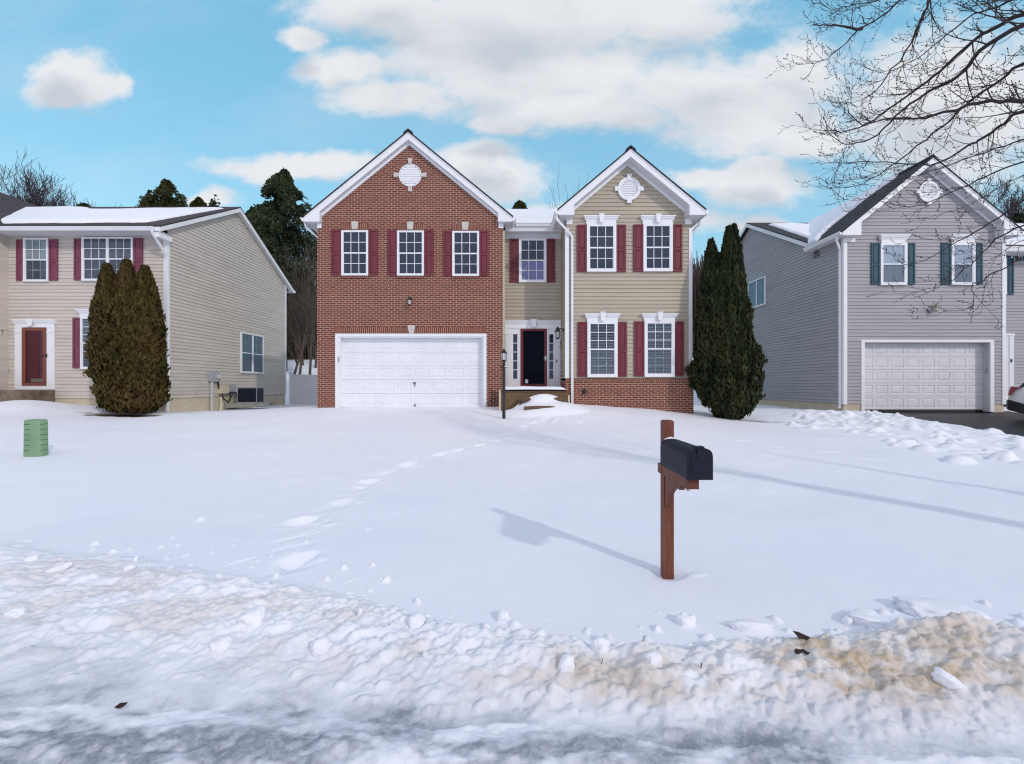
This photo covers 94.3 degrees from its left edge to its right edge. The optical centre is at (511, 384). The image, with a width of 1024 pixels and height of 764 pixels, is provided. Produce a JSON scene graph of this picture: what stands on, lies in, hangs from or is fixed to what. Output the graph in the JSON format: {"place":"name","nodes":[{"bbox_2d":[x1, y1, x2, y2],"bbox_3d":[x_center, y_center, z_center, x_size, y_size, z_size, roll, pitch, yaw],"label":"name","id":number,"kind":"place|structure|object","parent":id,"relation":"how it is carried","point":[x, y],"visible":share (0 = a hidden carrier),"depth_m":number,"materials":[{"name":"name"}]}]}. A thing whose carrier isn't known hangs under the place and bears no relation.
{"place":"outdoors","nodes":[
{"label":"outdoors","id":0,"kind":"place"},
{"bbox_2d":[0,358,1023,763],"bbox_3d":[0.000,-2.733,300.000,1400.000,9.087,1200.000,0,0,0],"label":"snow ground","id":1,"kind":"structure","parent":0,"point":[458,528],"depth_m":3.89,"materials":[{"name":"white snow"}]},
{"bbox_2d":[3,606,28,618],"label":"snow chunk","id":2,"kind":"object","parent":1,"relation":"on","point":[15,612],"visible":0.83,"depth_m":3.40,"materials":[{"name":"white snow"}]},
{"bbox_2d":[24,554,40,561],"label":"snow chunk","id":3,"kind":"object","parent":1,"relation":"on","point":[34,557],"visible":0.81,"depth_m":4.36,"materials":[{"name":"white snow"}]},
{"bbox_2d":[0,157,64,206],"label":"bare tree","id":4,"kind":"object","parent":1,"relation":"on","point":[24,187],"visible":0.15,"depth_m":49.87,"materials":[{"name":"brown plant"}]},
{"bbox_2d":[23,419,47,456],"bbox_3d":[-8.764,1.030,8.748,0.334,0.795,0.212,0,0,0],"label":"utility pedestal","id":5,"kind":"object","parent":1,"relation":"on","point":[35,437],"visible":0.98,"depth_m":8.65,"materials":[{"name":"green plastic"}]},
{"bbox_2d":[0,146,77,206],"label":"bare tree","id":6,"kind":"object","parent":1,"relation":"on","point":[55,200],"visible":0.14,"depth_m":50.16,"materials":[{"name":"brown plant"}]},
{"bbox_2d":[19,162,79,206],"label":"bare tree","id":7,"kind":"object","parent":1,"relation":"on","point":[37,192],"visible":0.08,"depth_m":50.47,"materials":[{"name":"brown plant"}]},
{"bbox_2d":[45,561,72,571],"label":"snow chunk","id":8,"kind":"object","parent":1,"relation":"on","point":[66,565],"visible":0.85,"depth_m":4.12,"materials":[{"name":"white snow"}]},
{"bbox_2d":[74,202,90,206],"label":"pine tree","id":9,"kind":"object","parent":1,"relation":"on","point":[83,204],"visible":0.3,"depth_m":45.69,"materials":[{"name":"green plant"}]},
{"bbox_2d":[114,702,127,707],"bbox_3d":[-2.107,1.726,2.558,0.058,0.022,0.025,0,0,0],"label":"leaf debris","id":10,"kind":"object","parent":1,"relation":"on","point":[119,705],"visible":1,"depth_m":2.56,"materials":[{"name":"brown plant"}]},
{"bbox_2d":[82,258,172,413],"bbox_3d":[-12.522,-1.460,15.609,2.543,5.410,2.319,0,0,36],"label":"arborvitae","id":11,"kind":"object","parent":1,"relation":"on","point":[127,370],"visible":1,"depth_m":15.13,"materials":[{"name":"green plant"}]},
{"bbox_2d":[123,564,136,570],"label":"snow chunk","id":12,"kind":"object","parent":1,"relation":"on","point":[130,567],"visible":0.98,"depth_m":4.11,"materials":[{"name":"white snow"}]},
{"bbox_2d":[137,189,152,206],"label":"pine tree","id":13,"kind":"object","parent":1,"relation":"on","point":[148,191],"visible":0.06,"depth_m":42.72,"materials":[{"name":"green plant"}]},
{"bbox_2d":[0,192,294,411],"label":"beige house","id":14,"kind":"structure","parent":1,"relation":"on","point":[223,284],"depth_m":17.36,"materials":[{"name":"beige plastic"}]},
{"bbox_2d":[22,328,46,385],"bbox_3d":[-17.125,-1.008,17.055,0.913,2.079,0.110,0,0,0],"label":"storm door","id":15,"kind":"structure","parent":14,"relation":"in","point":[34,340],"depth_m":17.06,"materials":[{"name":"red paint"}]},
{"bbox_2d":[22,238,49,281],"bbox_3d":[-17.069,-4.478,17.038,0.891,1.557,0.087,0,0,0],"label":"window","id":16,"kind":"structure","parent":14,"relation":"in","point":[35,250],"depth_m":17.05,"materials":[{"name":"grey glass"}]},
{"bbox_2d":[80,317,89,368],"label":"window","id":17,"kind":"structure","parent":14,"relation":"in","point":[84,325],"depth_m":17.03,"materials":[{"name":"white paint"}]},
{"bbox_2d":[81,237,133,280],"bbox_3d":[-14.506,-4.509,17.038,1.832,1.566,0.087,0,0,0],"label":"window","id":18,"kind":"structure","parent":14,"relation":"in","point":[95,251],"depth_m":17.05,"materials":[{"name":"white paint"}]},
{"bbox_2d":[1,206,223,223],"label":"roof snow","id":19,"kind":"structure","parent":14,"relation":"on","point":[65,214],"depth_m":18.17,"materials":[{"name":"white snow"}]},
{"bbox_2d":[240,332,263,373],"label":"window","id":20,"kind":"structure","parent":14,"relation":"in","point":[251,345],"depth_m":22.57,"materials":[{"name":"white paint"}]},
{"bbox_2d":[135,178,187,206],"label":"pine tree","id":21,"kind":"object","parent":1,"relation":"on","point":[166,189],"visible":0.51,"depth_m":41.36,"materials":[{"name":"green plant"}]},
{"bbox_2d":[188,196,206,206],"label":"pine tree","id":22,"kind":"object","parent":1,"relation":"on","point":[198,201],"visible":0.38,"depth_m":43.69,"materials":[{"name":"green plant"}]},
{"bbox_2d":[207,194,220,206],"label":"pine tree","id":23,"kind":"object","parent":1,"relation":"on","point":[213,204],"visible":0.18,"depth_m":43.89,"materials":[{"name":"green plant"}]},
{"bbox_2d":[209,635,233,651],"bbox_3d":[-1.851,1.654,3.030,0.129,0.090,0.111,-9,2,-11],"label":"snow chunk","id":24,"kind":"object","parent":1,"relation":"on","point":[221,643],"visible":0.91,"depth_m":3.00,"materials":[{"name":"white snow"}]},
{"bbox_2d":[225,387,272,407],"bbox_3d":[-11.575,0.550,20.950,1.650,0.940,0.900,0,0,0],"label":"air conditioner","id":25,"kind":"object","parent":1,"relation":"on","point":[250,396],"visible":1,"depth_m":20.62,"materials":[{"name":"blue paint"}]},
{"bbox_2d":[245,206,254,219],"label":"pine tree","id":26,"kind":"object","parent":1,"relation":"on","point":[248,211],"visible":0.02,"depth_m":39.57,"materials":[{"name":"green plant"}]},
{"bbox_2d":[236,605,265,624],"bbox_3d":[-1.805,1.615,3.296,0.188,0.110,0.120,-15,10,-17],"label":"snow chunk","id":27,"kind":"object","parent":1,"relation":"on","point":[253,615],"visible":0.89,"depth_m":3.26,"materials":[{"name":"white snow"}]},
{"bbox_2d":[248,167,316,370],"bbox_3d":[-17.088,-8.555,36.270,6.499,15.843,7.103,0,0,0],"label":"pine tree","id":28,"kind":"object","parent":1,"relation":"on","point":[269,220],"visible":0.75,"depth_m":34.92,"materials":[{"name":"green plant"}]},
{"bbox_2d":[279,252,316,373],"bbox_3d":[-14.862,-4.387,32.828,3.911,9.340,4.213,0,0,0],"label":"bare tree","id":29,"kind":"object","parent":1,"relation":"on","point":[303,330],"visible":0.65,"depth_m":32.96,"materials":[{"name":"brown plant"}]},
{"bbox_2d":[281,234,316,374],"bbox_3d":[-13.921,-5.028,33.073,4.122,10.340,5.058,0,0,0],"label":"bare tree","id":30,"kind":"object","parent":1,"relation":"on","point":[310,343],"visible":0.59,"depth_m":32.86,"materials":[{"name":"brown plant"}]},
{"bbox_2d":[286,278,316,373],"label":"bare tree","id":31,"kind":"object","parent":1,"relation":"on","point":[296,366],"visible":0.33,"depth_m":34.12,"materials":[{"name":"brown plant"}]},
{"bbox_2d":[287,248,316,367],"bbox_3d":[-15.274,-5.739,36.968,6.484,9.920,5.844,0,0,0],"label":"bare tree","id":32,"kind":"object","parent":1,"relation":"on","point":[315,348],"visible":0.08,"depth_m":37.04,"materials":[{"name":"brown plant"}]},
{"bbox_2d":[288,372,316,404],"bbox_3d":[-10.040,0.428,26.400,4.700,2.245,0.220,0,0,0],"label":"vinyl fence","id":33,"kind":"object","parent":1,"relation":"on","point":[302,389],"visible":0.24,"depth_m":26.38,"materials":[{"name":"white plastic"}]},
{"bbox_2d":[288,263,316,359],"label":"thicket","id":34,"kind":"object","parent":1,"relation":"on","point":[305,352],"visible":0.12,"depth_m":41.15,"materials":[{"name":"brown plant"}]},
{"bbox_2d":[288,259,316,364],"bbox_3d":[-17.092,-5.974,37.847,4.275,9.839,4.021,0,0,30],"label":"bare tree","id":35,"kind":"object","parent":1,"relation":"on","point":[297,319],"visible":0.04,"depth_m":37.88,"materials":[{"name":"brown plant"}]},
{"bbox_2d":[310,636,329,656],"bbox_3d":[-1.200,1.648,2.979,0.121,0.117,0.115,0,0,-34],"label":"snow chunk","id":36,"kind":"object","parent":1,"relation":"on","point":[319,646],"visible":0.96,"depth_m":2.94,"materials":[{"name":"white snow"}]},
{"bbox_2d":[357,608,362,615],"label":"snow chunk","id":37,"kind":"object","parent":1,"relation":"on","point":[360,612],"visible":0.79,"depth_m":3.31,"materials":[{"name":"white snow"}]},
{"bbox_2d":[408,612,425,627],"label":"snow chunk","id":38,"kind":"object","parent":1,"relation":"on","point":[417,620],"visible":0.96,"depth_m":3.18,"materials":[{"name":"white snow"}]},
{"bbox_2d":[292,250,704,357],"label":"wood","id":39,"kind":"object","parent":1,"relation":"on","point":[697,271],"visible":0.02,"depth_m":52.73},
{"bbox_2d":[496,609,509,621],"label":"snow chunk","id":40,"kind":"object","parent":1,"relation":"on","point":[502,615],"visible":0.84,"depth_m":3.41,"materials":[{"name":"white snow"}]},
{"bbox_2d":[500,348,507,418],"bbox_3d":[-0.223,0.107,13.600,0.240,2.319,0.165,0,0,0],"label":"lamp post","id":41,"kind":"object","parent":1,"relation":"on","point":[503,356],"visible":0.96,"depth_m":13.56,"materials":[{"name":"black metal"}]},
{"bbox_2d":[300,129,709,413],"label":"brick house","id":42,"kind":"structure","parent":1,"relation":"on","point":[441,282],"depth_m":16.15,"materials":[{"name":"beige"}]},
{"bbox_2d":[341,230,368,275],"bbox_3d":[-5.330,-4.467,16.116,0.907,1.527,0.087,0,0,0],"label":"window","id":43,"kind":"structure","parent":42,"relation":"in","point":[354,243],"depth_m":16.14,"materials":[{"name":"white paint"}]},
{"bbox_2d":[397,231,423,275],"bbox_3d":[-3.440,-4.461,16.116,0.910,1.522,0.087,0,0,0],"label":"window","id":44,"kind":"structure","parent":42,"relation":"in","point":[410,244],"depth_m":16.14,"materials":[{"name":"grey glass"}]},
{"bbox_2d":[342,338,481,406],"bbox_3d":[-3.435,-0.332,16.400,4.856,2.535,0.060,0,0,0],"label":"garage door","id":45,"kind":"structure","parent":42,"relation":"in","point":[377,372],"depth_m":16.40,"materials":[{"name":"paint"}]},
{"bbox_2d":[452,231,478,275],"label":"window","id":46,"kind":"structure","parent":42,"relation":"in","point":[465,244],"depth_m":16.14,"materials":[{"name":"white paint"}]},
{"bbox_2d":[506,209,556,221],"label":"roof snow","id":47,"kind":"structure","parent":42,"relation":"on","point":[533,215],"depth_m":18.73,"materials":[{"name":"white snow"}]},
{"bbox_2d":[519,238,545,282],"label":"window","id":48,"kind":"structure","parent":42,"relation":"in","point":[532,251],"depth_m":16.90,"materials":[{"name":"glass"}]},
{"bbox_2d":[520,329,546,385],"bbox_3d":[0.772,-0.970,16.890,0.940,2.047,0.111,0,0,0],"label":"storm door","id":49,"kind":"structure","parent":42,"relation":"in","point":[533,342],"depth_m":16.95,"materials":[{"name":"red paint"}]},
{"bbox_2d":[505,386,566,390],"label":"porch snow","id":50,"kind":"structure","parent":42,"relation":"on","point":[532,388],"depth_m":15.01,"materials":[{"name":"white snow"}]},
{"bbox_2d":[587,224,615,271],"bbox_3d":[2.899,-4.436,15.389,0.951,1.553,0.087,0,0,0],"label":"window","id":51,"kind":"structure","parent":42,"relation":"in","point":[601,238],"depth_m":15.41,"materials":[{"name":"grey glass"}]},
{"bbox_2d":[587,321,617,376],"bbox_3d":[2.927,-1.147,15.389,0.976,1.805,0.087,0,0,0],"label":"window","id":52,"kind":"structure","parent":42,"relation":"in","point":[602,336],"depth_m":15.40,"materials":[{"name":"white paint"}]},
{"bbox_2d":[643,223,672,271],"bbox_3d":[4.727,-4.446,15.389,0.948,1.549,0.087,0,0,0],"label":"window","id":53,"kind":"structure","parent":42,"relation":"in","point":[657,237],"depth_m":15.41,"materials":[{"name":"grey glass"}]},
{"bbox_2d":[644,321,674,376],"bbox_3d":[4.777,-1.160,15.389,0.976,1.810,0.087,0,0,0],"label":"window","id":54,"kind":"structure","parent":42,"relation":"in","point":[659,336],"depth_m":15.40,"materials":[{"name":"white paint"}]},
{"bbox_2d":[512,200,526,208],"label":"pine tree","id":55,"kind":"object","parent":1,"relation":"on","point":[519,204],"visible":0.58,"depth_m":41.49,"materials":[{"name":"green plant"}]},
{"bbox_2d":[558,654,574,672],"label":"snow chunk","id":56,"kind":"object","parent":1,"relation":"on","point":[566,663],"visible":0.97,"depth_m":2.71,"materials":[{"name":"white snow"}]},
{"bbox_2d":[549,175,588,207],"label":"bare tree","id":57,"kind":"object","parent":1,"relation":"on","point":[566,190],"visible":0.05,"depth_m":31.88,"materials":[{"name":"brown plant"}]},
{"bbox_2d":[590,636,609,653],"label":"snow chunk","id":58,"kind":"object","parent":1,"relation":"on","point":[600,644],"visible":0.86,"depth_m":2.89,"materials":[{"name":"white snow"}]},
{"bbox_2d":[642,651,662,668],"bbox_3d":[0.821,1.607,2.771,0.101,0.101,0.092,0,0,-17],"label":"snow chunk","id":59,"kind":"object","parent":1,"relation":"on","point":[654,658],"visible":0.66,"depth_m":2.74,"materials":[{"name":"white snow"}]},
{"bbox_2d":[658,420,712,579],"bbox_3d":[1.373,1.029,3.841,0.191,1.442,0.768,0,0,0],"label":"mailbox","id":60,"kind":"object","parent":1,"relation":"on","point":[682,465],"visible":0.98,"depth_m":3.97,"materials":[{"name":"blue paint"}]},
{"bbox_2d":[686,446,712,479],"bbox_3d":[1.373,0.574,3.488,0.191,0.245,0.063,0,0,0],"label":"box door","id":61,"kind":"structure","parent":60,"relation":"in","point":[699,459],"depth_m":3.47,"materials":[{"name":"blue paint"}]},
{"bbox_2d":[675,612,695,627],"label":"snow chunk","id":62,"kind":"object","parent":1,"relation":"on","point":[684,619],"visible":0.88,"depth_m":3.35,"materials":[{"name":"white snow"}]},
{"bbox_2d":[684,223,768,419],"bbox_3d":[6.731,-1.903,14.916,2.349,6.497,2.139,0,0,0],"label":"arborvitae","id":63,"kind":"object","parent":1,"relation":"on","point":[724,371],"visible":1,"depth_m":14.48,"materials":[{"name":"green plant"}]},
{"bbox_2d":[728,619,774,633],"bbox_3d":[1.668,1.690,3.300,0.310,0.101,0.105,3,0,3],"label":"snow chunk","id":64,"kind":"object","parent":1,"relation":"on","point":[748,626],"visible":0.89,"depth_m":3.27,"materials":[{"name":"white snow"}]},
{"bbox_2d":[793,631,809,639],"bbox_3d":[1.816,1.573,2.971,0.101,0.043,0.036,0,0,11],"label":"leaf debris","id":65,"kind":"object","parent":1,"relation":"on","point":[801,636],"visible":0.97,"depth_m":2.97,"materials":[{"name":"brown plant"}]},
{"bbox_2d":[794,648,809,654],"bbox_3d":[1.734,1.594,2.834,0.100,0.029,0.030,0,0,6],"label":"leaf debris","id":66,"kind":"object","parent":1,"relation":"on","point":[797,651],"visible":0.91,"depth_m":2.83,"materials":[{"name":"brown plant"}]},
{"bbox_2d":[841,616,852,626],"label":"snow chunk","id":67,"kind":"object","parent":1,"relation":"on","point":[847,621],"visible":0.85,"depth_m":3.35,"materials":[{"name":"white snow"}]},
{"bbox_2d":[841,608,892,628],"bbox_3d":[2.560,1.687,3.394,0.337,0.107,0.205,7,7,13],"label":"snow chunk","id":68,"kind":"object","parent":1,"relation":"on","point":[866,617],"visible":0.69,"depth_m":3.35,"materials":[{"name":"white snow"}]},
{"bbox_2d":[739,154,1023,412],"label":"grey house","id":69,"kind":"structure","parent":1,"relation":"on","point":[829,334],"depth_m":18.20,"materials":[{"name":"grey plastic"}]},
{"bbox_2d":[748,276,765,307],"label":"window","id":70,"kind":"structure","parent":69,"relation":"in","point":[756,288],"depth_m":24.30,"materials":[{"name":"blue glass"}]},
{"bbox_2d":[769,223,810,237],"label":"roof snow","id":71,"kind":"structure","parent":69,"relation":"on","point":[802,229],"depth_m":22.98,"materials":[{"name":"white snow"}]},
{"bbox_2d":[808,175,898,244],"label":"roof snow","id":72,"kind":"structure","parent":69,"relation":"on","point":[822,222],"depth_m":20.48,"materials":[{"name":"white snow"}]},
{"bbox_2d":[880,243,907,284],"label":"window","id":73,"kind":"structure","parent":69,"relation":"in","point":[889,268],"depth_m":18.06,"materials":[{"name":"white paint"}]},
{"bbox_2d":[865,343,982,412],"bbox_3d":[15.821,-0.260,18.405,4.803,2.710,0.030,0,0,0],"label":"garage door","id":74,"kind":"structure","parent":69,"relation":"in","point":[899,377],"depth_m":18.39,"materials":[{"name":"paint"}]},
{"bbox_2d":[950,243,975,284],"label":"window","id":75,"kind":"structure","parent":69,"relation":"in","point":[971,270],"depth_m":18.06,"materials":[{"name":"white paint"}]},
{"bbox_2d":[1006,258,1006,293],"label":"window","id":76,"kind":"structure","parent":69,"relation":"in","point":[1006,258],"depth_m":20.01,"materials":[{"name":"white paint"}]},
{"bbox_2d":[1006,223,1023,244],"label":"roof snow","id":77,"kind":"structure","parent":69,"relation":"on","point":[1015,239],"depth_m":20.01,"materials":[{"name":"white snow"}]},
{"bbox_2d":[768,0,1023,327],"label":"maple tree","id":78,"kind":"object","parent":1,"relation":"on","point":[1013,99],"visible":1,"depth_m":5.61,"materials":[{"name":"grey plant"}]},
{"bbox_2d":[892,596,991,619],"bbox_3d":[3.167,1.675,3.507,0.591,0.128,0.268,3,3,13],"label":"snow chunk","id":79,"kind":"object","parent":1,"relation":"on","point":[923,607],"visible":0.63,"depth_m":3.48,"materials":[{"name":"white snow"}]},
{"bbox_2d":[931,666,967,690],"bbox_3d":[2.399,1.638,2.613,0.158,0.086,0.067,33,18,30],"label":"snow chunk","id":80,"kind":"object","parent":1,"relation":"on","point":[942,677],"visible":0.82,"depth_m":2.60,"materials":[{"name":"white snow"}]},
{"bbox_2d":[968,171,1019,258],"bbox_3d":[39.874,-9.822,40.487,6.379,16.629,6.026,0,0,26],"label":"bare tree","id":81,"kind":"object","parent":1,"relation":"on","point":[999,191],"visible":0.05,"depth_m":39.33,"materials":[{"name":"brown plant"}]},
{"bbox_2d":[996,174,1023,260],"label":"bare tree","id":82,"kind":"object","parent":1,"relation":"on","point":[1012,203],"visible":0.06,"depth_m":43.90,"materials":[{"name":"brown plant"}]},
{"bbox_2d":[999,191,1023,258],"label":"bare tree","id":83,"kind":"object","parent":1,"relation":"on","point":[1019,212],"visible":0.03,"depth_m":47.47,"materials":[{"name":"brown plant"}]},
{"bbox_2d":[1009,213,1023,260],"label":"pine tree","id":84,"kind":"object","parent":1,"relation":"on","point":[1019,217],"visible":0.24,"depth_m":39.82,"materials":[{"name":"green plant"}]},
{"bbox_2d":[0,0,1023,284],"label":"sky","id":85,"kind":"structure","parent":0,"point":[117,99],"materials":[{"name":"blue"}]},
{"bbox_2d":[892,411,1023,436],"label":"driveway","id":86,"kind":"structure","parent":0,"point":[1008,422],"depth_m":15.14,"materials":[{"name":"black asphalt"}]},
{"bbox_2d":[1006,383,1023,413],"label":"parked car","id":87,"kind":"object","parent":86,"relation":"on","point":[1015,402],"visible":1,"depth_m":14.35,"materials":[{"name":"white paint"}]}
]}

